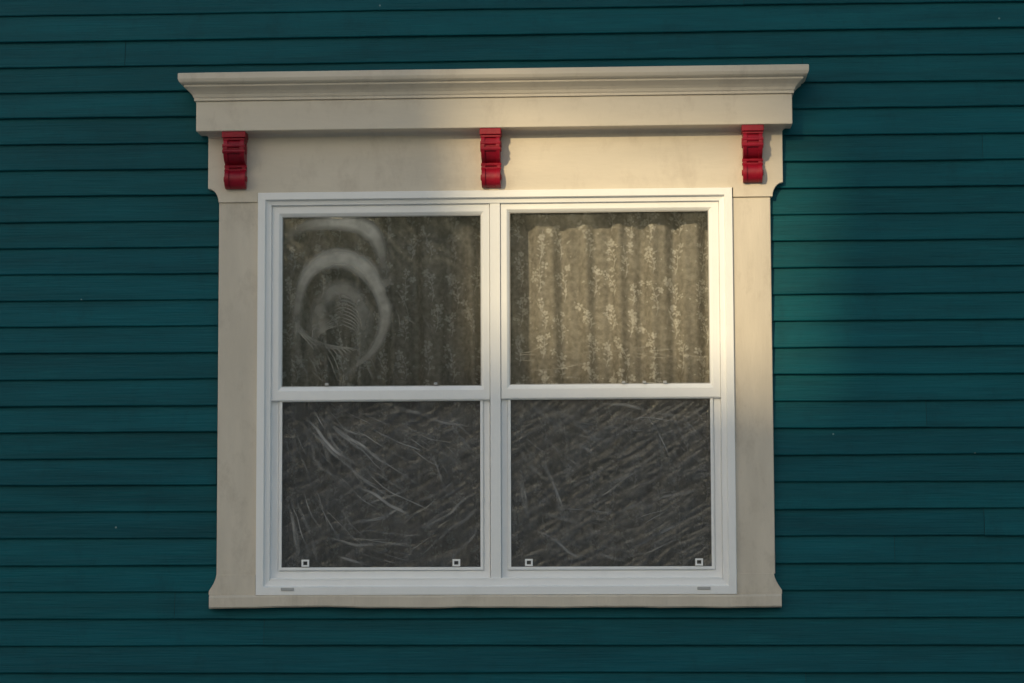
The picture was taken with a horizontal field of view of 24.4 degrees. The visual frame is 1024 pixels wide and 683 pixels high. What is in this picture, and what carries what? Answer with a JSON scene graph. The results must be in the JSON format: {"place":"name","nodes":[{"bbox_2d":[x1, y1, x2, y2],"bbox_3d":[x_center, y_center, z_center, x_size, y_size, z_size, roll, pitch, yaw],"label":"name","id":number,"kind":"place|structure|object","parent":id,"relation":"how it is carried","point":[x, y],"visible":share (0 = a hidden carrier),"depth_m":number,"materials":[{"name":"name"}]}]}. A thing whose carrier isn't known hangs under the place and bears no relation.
{"place":"outdoors","nodes":[
{"label":"outdoors","id":0,"kind":"place"},
{"bbox_2d":[282,211,711,566],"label":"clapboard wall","id":1,"kind":"structure","parent":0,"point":[579,486],"depth_m":13.05,"materials":[{"name":"glass"}]},
{"bbox_3d":[0.008,2.043,7.871,11.960,0.500,0.020,0,-5,3],"label":"foundation","id":2,"kind":"object","parent":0,"visible":0},
{"bbox_2d":[0,0,1023,682],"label":"siding","id":3,"kind":"object","parent":2,"relation":"on","point":[896,204],"visible":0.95,"depth_m":8.03,"materials":[{"name":"teal paint"}]},
{"bbox_2d":[209,187,781,608],"bbox_3d":[-0.060,0.196,8.054,1.921,1.414,0.147,0,-5,3],"label":"double hung window","id":4,"kind":"structure","parent":3,"relation":"attached to","point":[528,594],"depth_m":7.97,"materials":[{"name":"beige paint"}]},
{"bbox_2d":[282,402,282,460],"bbox_3d":[-0.443,0.484,8.028,0.689,0.574,0.002,0,-5,3],"label":"sash gasket","id":5,"kind":"object","parent":4,"relation":"attached to","point":[282,431],"visible":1,"depth_m":8.06,"materials":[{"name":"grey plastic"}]},
{"bbox_2d":[271,204,489,400],"bbox_3d":[-0.448,-0.132,8.072,0.746,0.670,0.030,0,-5,3],"label":"sash","id":6,"kind":"object","parent":4,"relation":"attached to","point":[280,393],"visible":1,"depth_m":8.05,"materials":[{"name":"white plastic"}]},
{"bbox_2d":[281,215,481,386],"bbox_3d":[-0.445,-0.138,8.068,0.689,0.591,0.002,0,-5,3],"label":"sash gasket","id":7,"kind":"object","parent":6,"relation":"attached to","point":[371,216],"visible":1,"depth_m":8.07,"materials":[{"name":"grey plastic"}]},
{"bbox_2d":[271,400,490,577],"bbox_3d":[-0.446,0.484,8.032,0.748,0.643,0.030,0,-5,3],"label":"sash","id":8,"kind":"object","parent":4,"relation":"attached to","point":[277,573],"visible":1,"depth_m":8.00,"materials":[{"name":"white plastic"}]},
{"bbox_2d":[298,217,664,534],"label":"wiping smears on glass","id":9,"kind":"object","parent":4,"relation":"attached to","point":[364,268],"visible":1,"depth_m":8.10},
{"bbox_2d":[208,131,782,202],"bbox_3d":[-0.061,-0.621,8.087,1.960,0.281,0.053,0,-5,3],"label":"frieze board","id":10,"kind":"object","parent":4,"relation":"on","point":[528,162],"visible":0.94,"depth_m":8.06,"materials":[{"name":"beige paint"}]},
{"bbox_2d":[222,131,247,189],"bbox_3d":[-0.946,-0.618,8.075,0.081,0.190,0.068,0,-5,3],"label":"scroll bracket","id":11,"kind":"object","parent":10,"relation":"attached to","point":[234,147],"visible":1,"depth_m":8.06,"materials":[{"name":"red paint"}]},
{"bbox_2d":[480,128,501,187],"bbox_3d":[-0.072,-0.623,8.029,0.073,0.195,0.068,0,-5,3],"label":"scroll bracket","id":12,"kind":"object","parent":10,"relation":"attached to","point":[490,151],"visible":1,"depth_m":8.02,"materials":[{"name":"red paint"}]},
{"bbox_2d":[196,93,791,135],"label":"fascia","id":13,"kind":"structure","parent":10,"relation":"attached to","point":[516,113],"depth_m":8.01,"materials":[{"name":"beige paint"}]},
{"bbox_2d":[178,64,808,101],"bbox_3d":[-0.066,-0.868,8.046,2.129,0.088,0.169,0,-5,3],"label":"crown moulding","id":14,"kind":"object","parent":13,"relation":"on","point":[520,82],"visible":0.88,"depth_m":7.98,"materials":[{"name":"beige paint"}]},
{"bbox_2d":[208,64,780,72],"bbox_3d":[-0.064,-0.919,8.087,2.031,0.020,0.095,0,-5,3],"label":"drip flashing","id":15,"kind":"object","parent":14,"relation":"on","point":[497,68],"visible":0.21,"depth_m":8.06,"materials":[{"name":"beige paint"}]},
{"bbox_2d":[205,127,784,137],"bbox_3d":[-0.062,-0.712,8.084,1.987,0.016,0.065,0,-5,3],"label":"bed mould","id":16,"kind":"object","parent":10,"relation":"attached to","point":[504,132],"visible":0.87,"depth_m":8.06,"materials":[{"name":"beige paint"}]},
{"bbox_2d":[741,125,763,182],"bbox_3d":[0.812,-0.633,7.983,0.074,0.188,0.068,0,-5,3],"label":"scroll bracket","id":17,"kind":"object","parent":10,"relation":"attached to","point":[752,142],"visible":1,"depth_m":7.97,"materials":[{"name":"red paint"}]},
{"bbox_2d":[209,573,781,594],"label":"sill ears","id":18,"kind":"object","parent":4,"relation":"attached to","point":[757,583],"visible":1,"depth_m":7.98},
{"bbox_2d":[217,197,774,574],"bbox_3d":[-0.061,0.151,8.026,1.880,1.274,0.052,0,-5,3],"label":"side casing","id":19,"kind":"object","parent":4,"relation":"attached to","point":[237,417],"visible":1,"depth_m":8.00,"materials":[{"name":"beige paint"}]},
{"bbox_2d":[490,203,501,577],"bbox_3d":[-0.053,0.171,8.067,0.035,1.278,0.126,0,-5,3],"label":"mullion","id":20,"kind":"object","parent":4,"relation":"attached to","point":[495,375],"visible":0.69,"depth_m":8.01,"materials":[{"name":"white plastic"}]},
{"bbox_2d":[281,587,710,590],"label":"weep covers","id":21,"kind":"object","parent":4,"relation":"attached to","point":[698,588],"visible":1,"depth_m":7.89,"materials":[{"name":"grey plastic"}]},
{"bbox_2d":[270,577,722,580],"bbox_3d":[-0.054,0.805,7.984,1.523,0.017,0.080,0,-5,3],"label":"frame lip","id":22,"kind":"object","parent":4,"relation":"attached to","point":[514,578],"visible":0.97,"depth_m":7.94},
{"bbox_2d":[282,211,711,567],"bbox_3d":[-0.055,0.170,8.114,1.630,1.326,0.076,0,-5,3],"label":"lace curtain","id":23,"kind":"object","parent":4,"relation":"hanging from","point":[452,278],"visible":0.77,"depth_m":8.11,"materials":[{"name":"beige fabric"}]},
{"bbox_2d":[301,558,702,566],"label":"screen clips","id":24,"kind":"object","parent":4,"relation":"attached to","point":[531,560],"visible":1,"depth_m":7.96,"materials":[{"name":"white plastic"}]},
{"bbox_2d":[501,201,720,398],"bbox_3d":[0.333,-0.141,8.031,0.740,0.669,0.030,0,-5,3],"label":"sash","id":25,"kind":"object","parent":4,"relation":"attached to","point":[712,389],"visible":1,"depth_m":8.01,"materials":[{"name":"white plastic"}]},
{"bbox_2d":[325,381,666,385],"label":"tilt latches","id":26,"kind":"object","parent":25,"relation":"on","point":[435,383],"visible":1,"depth_m":7.99,"materials":[{"name":"grey plastic"}]},
{"bbox_2d":[509,210,709,384],"bbox_3d":[0.330,-0.149,8.028,0.684,0.596,0.002,0,-5,3],"label":"sash gasket","id":27,"kind":"object","parent":25,"relation":"attached to","point":[612,211],"visible":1,"depth_m":8.03,"materials":[{"name":"grey plastic"}]},
{"bbox_2d":[501,398,722,577],"bbox_3d":[0.335,0.477,7.991,0.742,0.646,0.030,0,-5,3],"label":"sash","id":28,"kind":"object","parent":4,"relation":"attached to","point":[717,571],"visible":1,"depth_m":7.96,"materials":[{"name":"white plastic"}]}
]}

